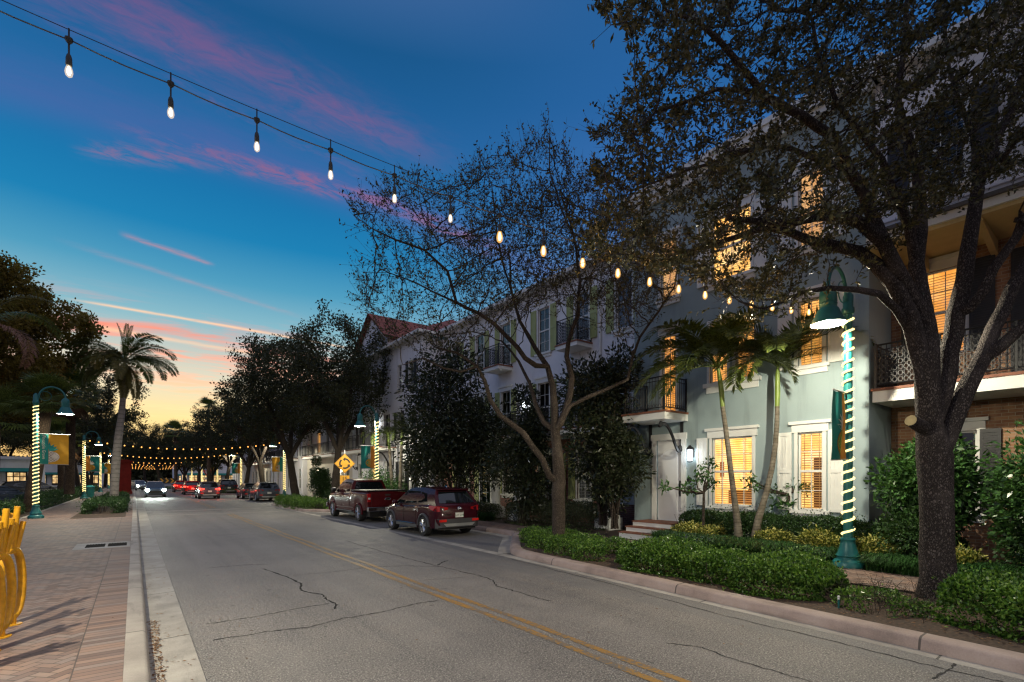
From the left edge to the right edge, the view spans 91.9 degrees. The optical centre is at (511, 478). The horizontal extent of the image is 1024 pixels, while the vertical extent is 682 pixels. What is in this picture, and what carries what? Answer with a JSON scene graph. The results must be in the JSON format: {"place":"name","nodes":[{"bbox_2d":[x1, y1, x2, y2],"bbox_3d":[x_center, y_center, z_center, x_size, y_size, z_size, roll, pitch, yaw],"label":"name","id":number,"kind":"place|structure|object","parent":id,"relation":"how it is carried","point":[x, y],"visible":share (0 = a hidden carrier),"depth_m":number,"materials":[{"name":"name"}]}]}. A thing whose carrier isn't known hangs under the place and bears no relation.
{"place":"outdoors","nodes":[
{"label":"outdoors","id":0,"kind":"place"},
{"bbox_2d":[0,294,64,369],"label":"coconut palm","id":1,"kind":"object","parent":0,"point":[20,338],"visible":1,"depth_m":19.39,"materials":[{"name":"green plant"}]},
{"bbox_2d":[20,487,106,517],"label":"verge","id":2,"kind":"structure","parent":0,"point":[25,514],"depth_m":27.43,"materials":[{"name":"green plant"}]},
{"bbox_2d":[0,365,88,511],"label":"fan palm","id":3,"kind":"object","parent":2,"relation":"on","point":[36,382],"visible":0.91,"depth_m":25.37,"materials":[{"name":"green plant"}]},
{"bbox_2d":[30,420,88,489],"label":"fan palm","id":4,"kind":"object","parent":2,"relation":"on","point":[59,427],"visible":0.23,"depth_m":41.83,"materials":[{"name":"brown plant"}]},
{"bbox_2d":[0,488,133,681],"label":"pavement","id":5,"kind":"structure","parent":0,"point":[84,638],"depth_m":7.37,"materials":[{"name":"brown brick"}]},
{"bbox_2d":[0,529,6,650],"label":"bike rack","id":6,"kind":"object","parent":5,"relation":"on","point":[3,597],"visible":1,"depth_m":5.38,"materials":[{"name":"yellow metal"}]},
{"bbox_2d":[0,508,16,638],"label":"bike rack","id":7,"kind":"object","parent":5,"relation":"on","point":[8,563],"visible":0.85,"depth_m":5.84,"materials":[{"name":"yellow metal"}]},
{"bbox_2d":[0,506,26,626],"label":"bike rack","id":8,"kind":"object","parent":5,"relation":"on","point":[15,549],"visible":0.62,"depth_m":6.33,"materials":[{"name":"yellow metal"}]},
{"bbox_2d":[27,386,73,518],"bbox_3d":[-21.569,-1.228,23.166,1.620,6.156,0.620,0,0,-37],"label":"street lamp","id":9,"kind":"object","parent":5,"relation":"on","point":[35,511],"visible":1,"depth_m":22.81,"materials":[{"name":"green metal"}]},
{"bbox_2d":[38,433,68,464],"bbox_3d":[-21.510,-1.350,23.212,1.191,1.457,0.083,0,0,-37],"label":"banner","id":10,"kind":"object","parent":9,"relation":"attached to","point":[58,446],"visible":1,"depth_m":23.25,"materials":[{"name":"fabric"}]},
{"bbox_2d":[70,506,126,518],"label":"planter soil","id":11,"kind":"structure","parent":5,"relation":"on","point":[97,514],"depth_m":25.13,"materials":[{"name":"brown soil"}]},
{"bbox_2d":[76,494,131,513],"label":"planter hedge","id":12,"kind":"object","parent":11,"relation":"on","point":[116,502],"visible":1,"depth_m":26.45,"materials":[{"name":"green plant"}]},
{"bbox_2d":[72,541,130,549],"bbox_3d":[-11.249,1.841,13.618,1.190,0.017,1.500,0,0,-37],"label":"drain cover","id":13,"kind":"object","parent":5,"relation":"on","point":[86,546],"visible":1,"depth_m":13.54,"materials":[{"name":"metal"}]},
{"bbox_2d":[65,323,179,495],"bbox_3d":[-26.389,-4.263,33.717,6.329,12.614,5.730,0,0,-37],"label":"date palm","id":14,"kind":"object","parent":5,"relation":"on","point":[107,358],"visible":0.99,"depth_m":33.09,"materials":[{"name":"green plant"}]},
{"bbox_2d":[119,459,132,493],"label":"kiosk","id":15,"kind":"object","parent":5,"relation":"on","point":[125,477],"visible":0.53,"depth_m":58.13,"materials":[{"name":"red paint"}]},
{"bbox_2d":[0,0,997,478],"label":"sky","id":16,"kind":"structure","parent":0,"point":[183,232],"materials":[{"name":"blue"}]},
{"bbox_2d":[426,238,634,530],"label":"house","id":17,"kind":"structure","parent":0,"point":[503,372],"depth_m":23.19,"materials":[{"name":"white paint"}]},
{"bbox_2d":[534,375,549,422],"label":"window","id":18,"kind":"structure","parent":17,"relation":"in","point":[545,390],"depth_m":23.72,"materials":[{"name":"glass"}]},
{"bbox_2d":[534,298,551,359],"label":"window","id":19,"kind":"structure","parent":17,"relation":"in","point":[545,319],"depth_m":23.61,"materials":[{"name":"white glass"}]},
{"bbox_2d":[611,262,634,336],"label":"window","id":20,"kind":"structure","parent":17,"relation":"in","point":[629,329],"depth_m":19.79,"materials":[{"name":"black glass"}]},
{"bbox_2d":[138,483,1023,681],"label":"road","id":21,"kind":"structure","parent":0,"point":[462,644],"depth_m":7.01,"materials":[{"name":"grey asphalt"}]},
{"bbox_2d":[172,424,239,480],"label":"street oak","id":22,"kind":"object","parent":21,"relation":"on","point":[216,462],"visible":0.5,"depth_m":77.85,"materials":[{"name":"green plant"}]},
{"bbox_2d":[193,481,220,498],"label":"moving car","id":23,"kind":"object","parent":21,"relation":"on","point":[206,488],"visible":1,"depth_m":47.58,"materials":[{"name":"red metal"}]},
{"bbox_2d":[175,404,245,478],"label":"street oak","id":24,"kind":"object","parent":21,"relation":"on","point":[224,456],"visible":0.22,"depth_m":64.62,"materials":[{"name":"green plant"}]},
{"bbox_2d":[188,397,281,482],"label":"street oak","id":25,"kind":"object","parent":21,"relation":"on","point":[227,442],"visible":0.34,"depth_m":54.59,"materials":[{"name":"green plant"}]},
{"bbox_2d":[205,368,310,481],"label":"street oak","id":26,"kind":"object","parent":21,"relation":"on","point":[246,436],"visible":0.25,"depth_m":46.53,"materials":[{"name":"green plant"}]},
{"bbox_2d":[249,482,279,500],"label":"parked car","id":27,"kind":"object","parent":21,"relation":"on","point":[264,490],"visible":0.9,"depth_m":42.60,"materials":[{"name":"grey metal"}]},
{"bbox_2d":[326,478,405,520],"bbox_3d":[-7.443,1.002,24.960,2.500,1.983,6.120,0,0,-37],"label":"pickup truck","id":28,"kind":"object","parent":21,"relation":"on","point":[361,499],"visible":0.84,"depth_m":23.41,"materials":[{"name":"red paint"}]},
{"bbox_2d":[386,486,478,535],"bbox_3d":[-3.169,1.133,18.756,2.170,1.721,4.540,0,0,-37],"label":"parked car","id":29,"kind":"object","parent":21,"relation":"on","point":[427,510],"visible":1,"depth_m":17.25,"materials":[{"name":"red paint"}]},
{"bbox_2d":[227,514,662,681],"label":"road marking","id":30,"kind":"object","parent":21,"relation":"on","point":[614,664],"visible":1,"depth_m":6.75,"materials":[{"name":"yellow paint"}]},
{"bbox_2d":[232,514,690,681],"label":"road marking","id":31,"kind":"object","parent":21,"relation":"on","point":[641,665],"visible":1,"depth_m":6.75,"materials":[{"name":"yellow paint"}]},
{"bbox_2d":[7,550,1019,681],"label":"fallen leaves","id":32,"kind":"object","parent":21,"relation":"on","point":[157,642],"visible":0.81,"depth_m":6.18,"materials":[{"name":"brown plant"}]},
{"bbox_2d":[169,483,1023,673],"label":"kerb","id":33,"kind":"structure","parent":21,"relation":"on","point":[1004,659],"depth_m":6.85,"materials":[{"name":"grey concrete"}]},
{"bbox_2d":[220,495,1023,679],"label":"gutter","id":34,"kind":"object","parent":21,"relation":"on","point":[934,656],"visible":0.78,"depth_m":7.18,"materials":[{"name":"concrete"}]},
{"bbox_2d":[221,492,1023,652],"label":"planting bed","id":35,"kind":"object","parent":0,"point":[936,628],"visible":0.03,"depth_m":7.11,"materials":[{"name":"green plant"}]},
{"bbox_2d":[208,328,359,494],"bbox_3d":[-16.734,-4.687,38.290,11.931,13.488,11.637,0,0,-14],"label":"street oak","id":36,"kind":"object","parent":35,"relation":"on","point":[279,419],"visible":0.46,"depth_m":36.93,"materials":[{"name":"green plant"}]},
{"bbox_2d":[265,378,330,495],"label":"townhouse","id":37,"kind":"structure","parent":35,"relation":"on","point":[300,464],"depth_m":53.41,"materials":[{"name":"white paint"}]},
{"bbox_2d":[273,492,327,508],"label":"bay shrub","id":38,"kind":"object","parent":35,"relation":"on","point":[299,501],"visible":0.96,"depth_m":31.14,"materials":[{"name":"green plant"}]},
{"bbox_2d":[242,298,392,493],"bbox_3d":[-11.869,-4.632,33.849,11.359,13.340,11.968,0,0,-37],"label":"street oak","id":39,"kind":"object","parent":35,"relation":"on","point":[357,363],"visible":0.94,"depth_m":32.10,"materials":[{"name":"green plant"}]},
{"bbox_2d":[307,455,331,497],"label":"column shrub","id":40,"kind":"object","parent":35,"relation":"on","point":[321,480],"visible":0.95,"depth_m":40.45,"materials":[{"name":"green plant"}]},
{"bbox_2d":[301,372,352,496],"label":"townhouse","id":41,"kind":"structure","parent":35,"relation":"on","point":[321,446],"depth_m":46.52,"materials":[{"name":"beige paint"}]},
{"bbox_2d":[358,466,407,491],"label":"garden shrub","id":42,"kind":"object","parent":35,"relation":"on","point":[386,482],"visible":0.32,"depth_m":31.84,"materials":[{"name":"green plant"}]},
{"bbox_2d":[341,313,454,491],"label":"gabled house","id":43,"kind":"structure","parent":35,"relation":"on","point":[354,441],"depth_m":34.04,"materials":[{"name":"white paint"}]},
{"bbox_2d":[390,326,516,504],"bbox_3d":[-2.763,-2.338,23.381,6.351,9.322,6.227,0,0,-37],"label":"magnolia tree","id":44,"kind":"object","parent":35,"relation":"on","point":[444,447],"visible":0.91,"depth_m":22.43,"materials":[{"name":"green plant"}]},
{"bbox_2d":[339,104,688,547],"bbox_3d":[0.091,-4.661,13.076,10.270,13.130,6.175,0,0,-1],"label":"bare oak","id":45,"kind":"object","parent":35,"relation":"on","point":[556,476],"visible":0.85,"depth_m":12.56,"materials":[{"name":"brown plant"}]},
{"bbox_2d":[480,380,565,523],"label":"magnolia tree","id":46,"kind":"object","parent":35,"relation":"on","point":[522,456],"visible":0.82,"depth_m":19.69,"materials":[{"name":"green plant"}]},
{"bbox_2d":[502,494,607,531],"bbox_3d":[1.617,1.242,19.292,1.804,1.416,5.585,0,0,-37],"label":"round hedge","id":47,"kind":"object","parent":35,"relation":"on","point":[580,507],"visible":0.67,"depth_m":18.77,"materials":[{"name":"green plant"}]},
{"bbox_2d":[517,524,630,561],"bbox_3d":[1.505,1.634,13.287,2.236,0.634,4.397,0,0,-22],"label":"front hedge","id":48,"kind":"object","parent":35,"relation":"on","point":[580,541],"visible":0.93,"depth_m":12.38,"materials":[{"name":"green plant"}]},
{"bbox_2d":[553,337,656,525],"bbox_3d":[2.971,-1.499,16.412,3.359,6.167,2.900,0,0,-8],"label":"magnolia tree","id":49,"kind":"object","parent":35,"relation":"on","point":[596,409],"visible":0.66,"depth_m":16.00,"materials":[{"name":"green plant"}]},
{"bbox_2d":[585,415,648,528],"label":"magnolia tree","id":50,"kind":"object","parent":35,"relation":"on","point":[604,443],"visible":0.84,"depth_m":15.65,"materials":[{"name":"green plant"}]},
{"bbox_2d":[670,520,726,534],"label":"variegated shrub","id":51,"kind":"object","parent":35,"relation":"on","point":[691,527],"visible":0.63,"depth_m":13.81,"materials":[{"name":"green plant"}]},
{"bbox_2d":[613,531,850,601],"bbox_3d":[3.829,1.542,9.711,2.589,0.820,4.788,0,0,-37],"label":"front hedge","id":52,"kind":"object","parent":35,"relation":"on","point":[803,572],"visible":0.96,"depth_m":8.61,"materials":[{"name":"green plant"}]},
{"bbox_2d":[618,52,890,539],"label":"blue house","id":53,"kind":"structure","parent":35,"relation":"on","point":[680,419],"depth_m":13.63,"materials":[{"name":"paint"}]},
{"bbox_2d":[656,324,680,410],"bbox_3d":[5.284,-3.520,16.211,0.635,2.840,0.930,0,0,-37],"label":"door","id":54,"kind":"structure","parent":53,"relation":"in","point":[673,395],"depth_m":16.27,"materials":[{"name":"white paint"}]},
{"bbox_2d":[655,224,681,307],"bbox_3d":[5.269,-6.835,16.218,0.650,2.410,1.000,0,0,-37],"label":"window","id":55,"kind":"structure","parent":53,"relation":"in","point":[677,296],"depth_m":16.13,"materials":[{"name":"glass"}]},
{"bbox_2d":[658,439,680,520],"bbox_3d":[5.122,0.070,16.094,0.153,2.620,0.940,0,0,-37],"label":"door","id":56,"kind":"structure","parent":53,"relation":"in","point":[669,460],"depth_m":16.10,"materials":[{"name":"white paint"}]},
{"bbox_2d":[704,190,757,291],"bbox_3d":[6.542,-6.835,14.549,0.650,2.410,1.600,0,0,-37],"label":"window","id":57,"kind":"structure","parent":53,"relation":"in","point":[748,272],"depth_m":14.52,"materials":[{"name":"glass"}]},
{"bbox_2d":[704,424,758,511],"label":"window","id":58,"kind":"structure","parent":53,"relation":"in","point":[742,447],"depth_m":14.82,"materials":[{"name":"yellow glass"}]},
{"bbox_2d":[788,419,831,518],"bbox_3d":[7.837,-0.220,12.851,0.650,2.520,0.990,0,0,-37],"label":"window","id":59,"kind":"structure","parent":53,"relation":"in","point":[812,443],"depth_m":12.86,"materials":[{"name":"yellow glass"}]},
{"bbox_2d":[789,281,831,375],"bbox_3d":[7.837,-3.785,12.851,0.650,2.210,0.990,0,0,-37],"label":"window","id":60,"kind":"structure","parent":53,"relation":"in","point":[817,363],"depth_m":12.77,"materials":[{"name":"yellow glass"}]},
{"bbox_2d":[792,149,832,257],"bbox_3d":[7.846,-6.985,12.839,0.650,2.410,1.000,0,0,-37],"label":"window","id":61,"kind":"structure","parent":53,"relation":"in","point":[809,188],"depth_m":12.96,"materials":[{"name":"glass"}]},
{"bbox_2d":[674,503,871,538],"bbox_3d":[6.662,1.299,13.220,1.052,1.293,5.032,0,0,-37],"label":"clipped hedge","id":62,"kind":"object","parent":35,"relation":"on","point":[790,522],"visible":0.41,"depth_m":12.79,"materials":[{"name":"green plant"}]},
{"bbox_2d":[752,525,795,542],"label":"variegated shrub","id":63,"kind":"object","parent":35,"relation":"on","point":[773,534],"visible":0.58,"depth_m":12.24,"materials":[{"name":"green plant"}]},
{"bbox_2d":[740,469,813,514],"bbox_3d":[7.036,0.519,13.134,1.929,1.548,0.870,0,0,11],"label":"frangipani","id":64,"kind":"object","parent":35,"relation":"on","point":[774,491],"visible":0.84,"depth_m":13.06,"materials":[{"name":"green plant"}]},
{"bbox_2d":[695,306,876,536],"bbox_3d":[7.081,-1.308,12.887,4.247,5.819,3.809,0,0,-37],"label":"palm tree","id":65,"kind":"object","parent":35,"relation":"on","point":[789,340],"visible":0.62,"depth_m":12.45,"materials":[{"name":"green plant"}]},
{"bbox_2d":[552,0,1023,603],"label":"live oak","id":66,"kind":"object","parent":35,"relation":"on","point":[938,418],"visible":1,"depth_m":7.15,"materials":[{"name":"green plant"}]},
{"bbox_2d":[794,523,842,558],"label":"variegated shrub","id":67,"kind":"object","parent":35,"relation":"on","point":[820,536],"visible":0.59,"depth_m":11.28,"materials":[{"name":"yellow plant"}]},
{"bbox_2d":[854,532,908,569],"bbox_3d":[7.717,1.520,10.406,1.201,0.980,1.064,0,0,-37],"label":"variegated shrub","id":68,"kind":"object","parent":35,"relation":"on","point":[867,543],"visible":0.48,"depth_m":10.25,"materials":[{"name":"yellow plant"}]},
{"bbox_2d":[829,583,936,618],"bbox_3d":[5.360,1.759,7.155,1.290,0.358,1.299,0,0,-37],"label":"ground cover shrub","id":69,"kind":"object","parent":35,"relation":"on","point":[858,589],"visible":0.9,"depth_m":7.07,"materials":[{"name":"green plant"}]},
{"bbox_2d":[855,500,918,555],"bbox_3d":[8.038,1.211,10.292,1.339,1.651,1.843,0,0,3],"label":"leafy shrub","id":70,"kind":"object","parent":35,"relation":"on","point":[886,528],"visible":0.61,"depth_m":9.99,"materials":[{"name":"green plant"}]},
{"bbox_2d":[816,569,957,622],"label":"dry twigs","id":71,"kind":"object","parent":35,"relation":"on","point":[913,599],"visible":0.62,"depth_m":7.27,"materials":[{"name":"plant"}]},
{"bbox_2d":[863,432,995,551],"bbox_3d":[8.733,0.474,10.321,2.395,3.034,2.231,0,0,-37],"label":"leafy shrub","id":72,"kind":"object","parent":35,"relation":"on","point":[898,482],"visible":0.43,"depth_m":9.95,"materials":[{"name":"green plant"}]},
{"bbox_2d":[931,560,1023,642],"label":"corner shrub","id":73,"kind":"object","parent":35,"relation":"on","point":[999,585],"visible":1,"depth_m":6.21,"materials":[{"name":"green plant"}]},
{"bbox_2d":[956,541,999,564],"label":"variegated shrub","id":74,"kind":"object","parent":35,"relation":"on","point":[968,555],"visible":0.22,"depth_m":8.99,"materials":[{"name":"yellow plant"}]},
{"bbox_2d":[976,419,1023,557],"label":"leafy shrub","id":75,"kind":"object","parent":35,"relation":"on","point":[1007,492],"visible":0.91,"depth_m":8.67,"materials":[{"name":"green plant"}]},
{"bbox_2d":[986,504,1023,572],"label":"leafy shrub","id":76,"kind":"object","parent":35,"relation":"on","point":[1016,560],"visible":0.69,"depth_m":8.68,"materials":[{"name":"green plant"}]},
{"bbox_2d":[478,520,1004,599],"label":"pavement","id":77,"kind":"structure","parent":0,"point":[895,578],"depth_m":9.32,"materials":[{"name":"grey concrete"}]},
{"bbox_2d":[354,405,378,477],"bbox_3d":[-8.494,-1.228,29.240,1.620,6.156,0.620,0,0,-37],"label":"street lamp","id":78,"kind":"object","parent":77,"relation":"on","point":[359,422],"visible":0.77,"depth_m":29.46,"materials":[{"name":"green metal"}]},
{"bbox_2d":[360,445,374,468],"bbox_3d":[-8.489,-1.240,29.248,0.977,1.376,0.092,0,0,-37],"label":"banner","id":79,"kind":"object","parent":78,"relation":"attached to","point":[367,455],"visible":1,"depth_m":29.21,"materials":[{"name":"teal fabric"}]},
{"bbox_2d":[810,266,864,568],"bbox_3d":[6.635,-1.228,10.066,1.620,6.156,0.620,0,0,-37],"label":"street lamp","id":80,"kind":"object","parent":77,"relation":"on","point":[830,314],"visible":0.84,"depth_m":10.30,"materials":[{"name":"teal metal"}]},
{"bbox_2d":[831,388,847,460],"bbox_3d":[6.685,-1.070,10.106,0.835,1.437,0.090,0,0,-37],"label":"banner","id":81,"kind":"object","parent":80,"relation":"attached to","point":[838,452],"visible":1,"depth_m":10.05,"materials":[{"name":"teal fabric"}]},
{"bbox_2d":[841,317,854,534],"bbox_3d":[7.048,-1.104,10.382,0.253,4.650,0.252,0,0,-37],"label":"rope light","id":82,"kind":"object","parent":80,"relation":"on","point":[848,420],"visible":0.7,"depth_m":10.29,"materials":[{"name":"white"}]},
{"bbox_2d":[478,511,1023,581],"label":"lily grass","id":83,"kind":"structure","parent":0,"point":[901,563],"depth_m":10.75,"materials":[{"name":"green plant"}]},
{"bbox_2d":[655,455,719,524],"bbox_3d":[4.894,0.333,13.709,1.997,1.944,0.862,0,0,1],"label":"frangipani","id":84,"kind":"object","parent":83,"relation":"on","point":[697,480],"visible":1,"depth_m":13.67,"materials":[{"name":"green plant"}]},
{"bbox_2d":[630,303,800,536],"bbox_3d":[5.245,-1.231,13.133,4.293,5.852,3.882,0,0,-37],"label":"palm tree","id":85,"kind":"object","parent":83,"relation":"on","point":[706,342],"visible":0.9,"depth_m":12.61,"materials":[{"name":"green plant"}]},
{"bbox_2d":[855,0,1023,563],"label":"brick house","id":86,"kind":"structure","parent":0,"point":[996,409],"depth_m":11.08,"materials":[{"name":"white paint"}]},
{"bbox_2d":[908,94,971,209],"bbox_3d":[9.497,-7.133,10.922,0.650,2.105,1.190,0,0,-37],"label":"window","id":87,"kind":"structure","parent":86,"relation":"in","point":[960,124],"depth_m":10.94,"materials":[{"name":"black glass"}]},
{"bbox_2d":[927,251,968,351],"bbox_3d":[10.494,-4.120,11.935,0.635,2.340,1.150,0,0,-37],"label":"window","id":88,"kind":"structure","parent":86,"relation":"in","point":[941,282],"depth_m":11.96,"materials":[{"name":"glass"}]},
{"bbox_2d":[955,416,988,522],"bbox_3d":[10.625,-0.185,11.752,0.650,2.410,1.100,0,0,-37],"label":"window","id":89,"kind":"structure","parent":86,"relation":"in","point":[975,423],"depth_m":11.38,"materials":[{"name":"white paint"}]},
{"label":"car park","id":90,"kind":"structure","parent":0,"visible":0},
{"bbox_2d":[0,382,33,453],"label":"fan palm","id":91,"kind":"object","parent":90,"relation":"on","point":[7,393],"visible":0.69,"depth_m":27.12,"materials":[{"name":"green plant"}]},
{"bbox_2d":[0,456,44,484],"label":"shop","id":92,"kind":"structure","parent":90,"relation":"on","point":[14,468],"depth_m":62.51,"materials":[{"name":"white paint"}]},
{"bbox_2d":[0,250,109,424],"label":"leafy tree","id":93,"kind":"object","parent":90,"relation":"on","point":[13,282],"visible":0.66,"depth_m":30.06,"materials":[{"name":"green plant"}]},
{"bbox_2d":[0,352,151,458],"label":"street oak","id":94,"kind":"object","parent":90,"relation":"on","point":[104,427],"visible":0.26,"depth_m":50.34,"materials":[{"name":"green plant"}]},
{"bbox_2d":[30,395,131,486],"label":"street oak","id":95,"kind":"object","parent":90,"relation":"on","point":[77,480],"visible":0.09,"depth_m":63.63,"materials":[{"name":"green plant"}]},
{"bbox_2d":[48,416,133,485],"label":"street oak","id":96,"kind":"object","parent":90,"relation":"on","point":[92,453],"visible":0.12,"depth_m":77.78,"materials":[{"name":"green plant"}]},
{"label":"ground","id":97,"kind":"structure","parent":0,"visible":0},
{"bbox_2d":[0,497,25,515],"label":"hedge","id":98,"kind":"object","parent":97,"relation":"on","point":[7,504],"visible":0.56,"depth_m":24.47,"materials":[{"name":"green plant"}]},
{"bbox_2d":[12,487,81,509],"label":"hedge","id":99,"kind":"object","parent":97,"relation":"on","point":[49,497],"visible":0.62,"depth_m":34.50,"materials":[{"name":"green plant"}]},
{"bbox_2d":[20,488,105,519],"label":"pavement edging","id":100,"kind":"object","parent":97,"relation":"on","point":[53,506],"depth_m":31.68,"materials":[{"name":"concrete"}]},
{"bbox_2d":[40,369,109,493],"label":"fan palm","id":101,"kind":"object","parent":100,"relation":"on","point":[69,478],"visible":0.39,"depth_m":36.84,"materials":[{"name":"green plant"}]},
{"bbox_2d":[45,460,103,486],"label":"shop","id":102,"kind":"structure","parent":97,"relation":"on","point":[51,475],"depth_m":110.70,"materials":[{"name":"white paint"}]},
{"bbox_2d":[4,454,232,483],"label":"distant wood","id":103,"kind":"object","parent":97,"relation":"on","point":[151,473],"visible":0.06,"depth_m":186.06,"materials":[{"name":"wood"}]},
{"bbox_2d":[123,490,150,681],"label":"kerb","id":104,"kind":"structure","parent":97,"relation":"on","point":[136,668],"depth_m":6.36,"materials":[{"name":"concrete"}]},
{"bbox_2d":[123,423,188,477],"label":"street oak","id":105,"kind":"object","parent":97,"relation":"on","point":[153,440],"visible":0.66,"depth_m":96.97,"materials":[{"name":"green plant"}]},
{"bbox_2d":[135,489,206,681],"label":"gutter","id":106,"kind":"object","parent":97,"relation":"on","point":[174,648],"visible":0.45,"depth_m":6.99,"materials":[{"name":"concrete"}]},
{"bbox_3d":[-5.952,-1.228,2.692,1.620,6.156,0.620,0,0,-37],"label":"street lamp","id":107,"kind":"object","parent":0,"visible":0},
{"bbox_2d":[0,0,817,313],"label":"string light","id":108,"kind":"object","parent":107,"relation":"hanging from","point":[170,100],"visible":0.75,"depth_m":5.03,"materials":[{"name":"black metal"}]},
{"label":"roundabout island","id":109,"kind":"structure","parent":0,"visible":0},
{"bbox_2d":[160,418,186,480],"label":"fan palm","id":110,"kind":"object","parent":109,"relation":"on","point":[174,424],"visible":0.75,"depth_m":94.75,"materials":[{"name":"green plant"}]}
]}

